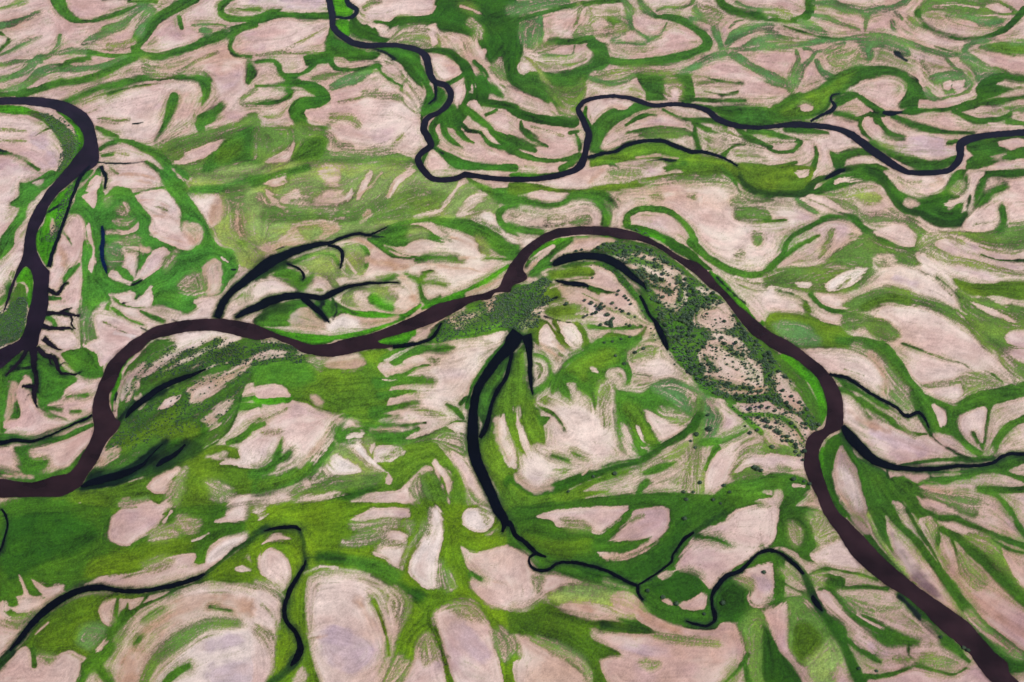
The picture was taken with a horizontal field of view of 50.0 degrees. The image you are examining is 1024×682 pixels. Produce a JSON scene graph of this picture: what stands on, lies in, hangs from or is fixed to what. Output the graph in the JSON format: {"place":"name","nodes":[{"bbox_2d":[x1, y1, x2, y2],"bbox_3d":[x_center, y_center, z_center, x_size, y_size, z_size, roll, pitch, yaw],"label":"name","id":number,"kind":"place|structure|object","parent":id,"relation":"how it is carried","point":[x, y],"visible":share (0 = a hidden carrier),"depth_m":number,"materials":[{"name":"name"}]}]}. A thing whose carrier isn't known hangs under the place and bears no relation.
{"place":"outdoors","nodes":[
{"label":"outdoors","id":0,"kind":"place"},
{"bbox_2d":[5,349,27,375],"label":"creek","id":1,"kind":"structure","parent":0,"point":[22,357],"depth_m":2046.44,"materials":[{"name":"liquid"}]},
{"bbox_2d":[22,384,34,387],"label":"creek","id":2,"kind":"structure","parent":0,"point":[29,386],"depth_m":1998.91,"materials":[{"name":"liquid"}]},
{"bbox_2d":[28,347,38,406],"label":"creek","id":3,"kind":"structure","parent":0,"point":[33,351],"depth_m":2029.40,"materials":[{"name":"liquid"}]},
{"bbox_2d":[0,97,98,368],"bbox_3d":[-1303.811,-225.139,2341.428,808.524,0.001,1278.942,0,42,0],"label":"river","id":4,"kind":"structure","parent":0,"point":[87,154],"depth_m":2381.68,"materials":[{"name":"liquid"}]},
{"bbox_2d":[42,336,60,349],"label":"creek","id":5,"kind":"structure","parent":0,"point":[47,342],"depth_m":2085.66,"materials":[{"name":"liquid"}]},
{"bbox_2d":[35,346,76,374],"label":"creek","id":6,"kind":"structure","parent":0,"point":[44,354],"depth_m":2054.60,"materials":[{"name":"liquid"}]},
{"bbox_2d":[42,323,72,329],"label":"creek","id":7,"kind":"structure","parent":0,"point":[45,326],"depth_m":2119.95,"materials":[{"name":"liquid"}]},
{"bbox_2d":[46,311,78,316],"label":"creek","id":8,"kind":"structure","parent":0,"point":[49,313],"depth_m":2150.85,"materials":[{"name":"liquid"}]},
{"bbox_2d":[125,368,205,417],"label":"marsh channel","id":9,"kind":"object","parent":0,"point":[145,398],"visible":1,"depth_m":1992.81,"materials":[{"name":"liquid"}]},
{"bbox_2d":[301,295,328,322],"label":"side channel","id":10,"kind":"object","parent":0,"point":[310,303],"visible":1,"depth_m":2164.49,"materials":[{"name":"liquid"}]},
{"bbox_2d":[393,323,441,347],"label":"channel","id":11,"kind":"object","parent":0,"point":[404,345],"depth_m":2087.33,"materials":[{"name":"liquid"}]},
{"bbox_2d":[479,353,513,437],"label":"lagoon channel","id":12,"kind":"object","parent":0,"point":[488,418],"visible":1,"depth_m":1979.69,"materials":[{"name":"liquid"}]},
{"bbox_2d":[0,226,1018,681],"bbox_3d":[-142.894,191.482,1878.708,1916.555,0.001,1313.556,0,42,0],"label":"river","id":13,"kind":"structure","parent":0,"point":[988,660],"depth_m":1982.11,"materials":[{"name":"liquid"}]},
{"bbox_2d":[0,0,1023,681],"bbox_3d":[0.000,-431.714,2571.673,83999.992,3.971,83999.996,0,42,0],"label":"ground","id":14,"kind":"structure","parent":0,"point":[346,634],"depth_m":2118.97,"materials":[{"name":"beige soil"}]},
{"bbox_2d":[0,509,8,551],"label":"side channel","id":15,"kind":"object","parent":14,"relation":"in","point":[6,530],"visible":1,"depth_m":1755.81,"materials":[{"name":"liquid"}]},
{"bbox_2d":[0,297,27,346],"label":"thicket","id":16,"kind":"object","parent":14,"relation":"on","point":[13,322],"visible":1,"depth_m":2131.70,"materials":[{"name":"green plant"}]},
{"bbox_2d":[0,414,91,444],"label":"marsh channel","id":17,"kind":"object","parent":14,"relation":"in","point":[2,442],"visible":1,"depth_m":1901.14,"materials":[{"name":"liquid"}]},
{"bbox_2d":[47,282,67,294],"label":"creek","id":18,"kind":"structure","parent":14,"relation":"in","point":[52,291],"depth_m":2203.60,"materials":[{"name":"liquid"}]},
{"bbox_2d":[39,113,79,170],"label":"thicket","id":19,"kind":"object","parent":14,"relation":"on","point":[65,132],"visible":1,"depth_m":2627.88,"materials":[{"name":"green plant"}]},
{"bbox_2d":[45,184,73,241],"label":"thicket","id":20,"kind":"object","parent":14,"relation":"on","point":[55,232],"visible":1,"depth_m":2392.51,"materials":[{"name":"green plant"}]},
{"bbox_2d":[47,165,90,266],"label":"side channel","id":21,"kind":"object","parent":14,"relation":"in","point":[50,261],"visible":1,"depth_m":2389.56,"materials":[{"name":"liquid"}]},
{"bbox_2d":[100,226,106,273],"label":"pool","id":22,"kind":"structure","parent":14,"relation":"in","point":[102,248],"depth_m":2304.36,"materials":[{"name":"blue liquid"}]},
{"bbox_2d":[100,166,106,188],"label":"side channel","id":23,"kind":"object","parent":14,"relation":"in","point":[104,174],"visible":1,"depth_m":2511.51,"materials":[{"name":"liquid"}]},
{"bbox_2d":[9,573,204,650],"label":"oxbow","id":24,"kind":"structure","parent":14,"relation":"in","point":[45,610],"depth_m":1668.00,"materials":[{"name":"liquid"}]},
{"bbox_2d":[81,444,162,487],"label":"marsh channel","id":25,"kind":"object","parent":14,"relation":"in","point":[110,477],"visible":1,"depth_m":1838.55,"materials":[{"name":"liquid"}]},
{"bbox_2d":[125,345,176,408],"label":"thicket","id":26,"kind":"object","parent":14,"relation":"on","point":[151,364],"visible":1,"depth_m":2041.03,"materials":[{"name":"green plant"}]},
{"bbox_2d":[156,444,185,466],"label":"marsh channel","id":27,"kind":"object","parent":14,"relation":"in","point":[169,457],"visible":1,"depth_m":1870.14,"materials":[{"name":"liquid"}]},
{"bbox_2d":[111,369,251,449],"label":"thicket","id":28,"kind":"object","parent":14,"relation":"on","point":[227,396],"visible":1,"depth_m":1943.30,"materials":[{"name":"green plant"}]},
{"bbox_2d":[156,336,304,377],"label":"thicket","id":29,"kind":"object","parent":14,"relation":"on","point":[230,362],"visible":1,"depth_m":2058.64,"materials":[{"name":"green plant"}]},
{"bbox_2d":[265,525,300,530],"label":"oxbow","id":30,"kind":"structure","parent":14,"relation":"in","point":[287,527],"depth_m":1758.83,"materials":[{"name":"liquid"}]},
{"bbox_2d":[282,560,305,665],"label":"oxbow","id":31,"kind":"structure","parent":14,"relation":"in","point":[298,654],"depth_m":1627.26,"materials":[{"name":"liquid"}]},
{"bbox_2d":[287,263,304,279],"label":"side channel","id":32,"kind":"object","parent":14,"relation":"in","point":[298,268],"visible":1,"depth_m":2256.59,"materials":[{"name":"liquid"}]},
{"bbox_2d":[214,227,386,318],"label":"backwater","id":33,"kind":"structure","parent":14,"relation":"in","point":[265,265],"depth_m":2266.57,"materials":[{"name":"liquid"}]},
{"bbox_2d":[235,281,398,317],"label":"backwater","id":34,"kind":"structure","parent":14,"relation":"in","point":[266,302],"depth_m":2187.41,"materials":[{"name":"liquid"}]},
{"bbox_2d":[328,244,344,268],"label":"side channel","id":35,"kind":"object","parent":14,"relation":"in","point":[340,249],"visible":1,"depth_m":2299.28,"materials":[{"name":"liquid"}]},
{"bbox_2d":[335,0,358,18],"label":"side channel","id":36,"kind":"object","parent":14,"relation":"in","point":[349,4],"visible":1,"depth_m":3141.49,"materials":[{"name":"liquid"}]},
{"bbox_2d":[429,83,436,103],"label":"side channel","id":37,"kind":"object","parent":14,"relation":"in","point":[435,90],"visible":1,"depth_m":2793.42,"materials":[{"name":"liquid"}]},
{"bbox_2d":[434,300,494,341],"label":"thicket","id":38,"kind":"object","parent":14,"relation":"on","point":[460,319],"visible":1,"depth_m":2127.50,"materials":[{"name":"green plant"}]},
{"bbox_2d":[467,329,522,531],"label":"lagoon channel","id":39,"kind":"object","parent":14,"relation":"in","point":[512,341],"visible":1,"depth_m":1922.62,"materials":[{"name":"liquid"}]},
{"bbox_2d":[0,0,1023,681],"bbox_3d":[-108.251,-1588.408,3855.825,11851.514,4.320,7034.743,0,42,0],"label":"grass","id":40,"kind":"structure","parent":14,"relation":"on","point":[66,542],"depth_m":2067.96,"materials":[{"name":"green plant"}]},
{"bbox_2d":[489,277,554,329],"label":"thicket","id":41,"kind":"object","parent":14,"relation":"on","point":[547,297],"visible":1,"depth_m":2166.45,"materials":[{"name":"green plant"}]},
{"bbox_2d":[552,252,645,288],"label":"oxbow","id":42,"kind":"structure","parent":14,"relation":"on","point":[607,259],"depth_m":2276.24,"materials":[{"name":"liquid"}]},
{"bbox_2d":[583,260,675,364],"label":"thicket","id":43,"kind":"object","parent":14,"relation":"on","point":[632,297],"visible":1,"depth_m":2211.77,"materials":[{"name":"green plant"}]},
{"bbox_2d":[587,138,737,165],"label":"side channel","id":44,"kind":"object","parent":14,"relation":"in","point":[669,143],"visible":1,"depth_m":2593.65,"materials":[{"name":"liquid"}]},
{"bbox_2d":[593,240,817,430],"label":"thicket","id":45,"kind":"object","parent":14,"relation":"on","point":[734,328],"visible":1,"depth_m":2094.11,"materials":[{"name":"green plant"}]},
{"bbox_2d":[732,404,805,455],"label":"thicket","id":46,"kind":"object","parent":14,"relation":"on","point":[775,426],"visible":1,"depth_m":1936.48,"materials":[{"name":"green plant"}]},
{"bbox_2d":[810,93,838,121],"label":"side channel","id":47,"kind":"object","parent":14,"relation":"in","point":[832,109],"visible":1,"depth_m":2727.05,"materials":[{"name":"liquid"}]},
{"bbox_2d":[504,520,545,557],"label":"side channel","id":48,"kind":"object","parent":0,"point":[527,544],"visible":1,"depth_m":1741.19,"materials":[{"name":"liquid"}]},
{"bbox_2d":[521,333,532,394],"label":"lagoon channel","id":49,"kind":"object","parent":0,"point":[527,340],"visible":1,"depth_m":2064.70,"materials":[{"name":"liquid"}]},
{"bbox_2d":[555,280,588,286],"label":"pond","id":50,"kind":"structure","parent":0,"point":[573,283],"depth_m":2219.97,"materials":[{"name":"liquid"}]},
{"bbox_2d":[528,552,643,600],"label":"side channel","id":51,"kind":"object","parent":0,"point":[591,566],"visible":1,"depth_m":1698.26,"materials":[{"name":"liquid"}]},
{"bbox_2d":[639,295,668,349],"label":"side channel","id":52,"kind":"object","parent":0,"point":[661,334],"visible":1,"depth_m":2117.65,"materials":[{"name":"liquid"}]},
{"bbox_2d":[637,531,693,585],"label":"side channel","id":53,"kind":"object","parent":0,"point":[684,538],"visible":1,"depth_m":1716.57,"materials":[{"name":"liquid"}]},
{"bbox_2d":[326,0,1023,182],"bbox_3d":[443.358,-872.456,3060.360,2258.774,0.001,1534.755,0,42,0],"label":"river","id":54,"kind":"structure","parent":0,"point":[868,147],"depth_m":2653.76,"materials":[{"name":"liquid"}]},
{"bbox_2d":[686,548,773,626],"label":"side channel","id":55,"kind":"object","parent":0,"point":[722,579],"visible":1,"depth_m":1681.65,"materials":[{"name":"liquid"}]},
{"bbox_2d":[771,549,804,573],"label":"side channel","id":56,"kind":"object","parent":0,"point":[794,564],"visible":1,"depth_m":1710.86,"materials":[{"name":"liquid"}]},
{"bbox_2d":[811,595,822,610],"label":"pond","id":57,"kind":"structure","parent":0,"point":[816,602],"depth_m":1653.37,"materials":[{"name":"liquid"}]},
{"bbox_2d":[825,169,844,178],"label":"pond","id":58,"kind":"structure","parent":0,"point":[836,172],"depth_m":2517.78,"materials":[{"name":"liquid"}]},
{"bbox_2d":[829,373,928,427],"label":"side channel","id":59,"kind":"object","parent":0,"point":[879,398],"visible":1,"depth_m":1973.86,"materials":[{"name":"liquid"}]},
{"bbox_2d":[882,111,901,115],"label":"pond","id":60,"kind":"structure","parent":0,"point":[889,113],"depth_m":2719.85,"materials":[{"name":"liquid"}]},
{"bbox_2d":[841,425,1023,471],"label":"channel","id":61,"kind":"object","parent":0,"point":[857,444],"visible":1,"depth_m":1865.22,"materials":[{"name":"liquid"}]}
]}

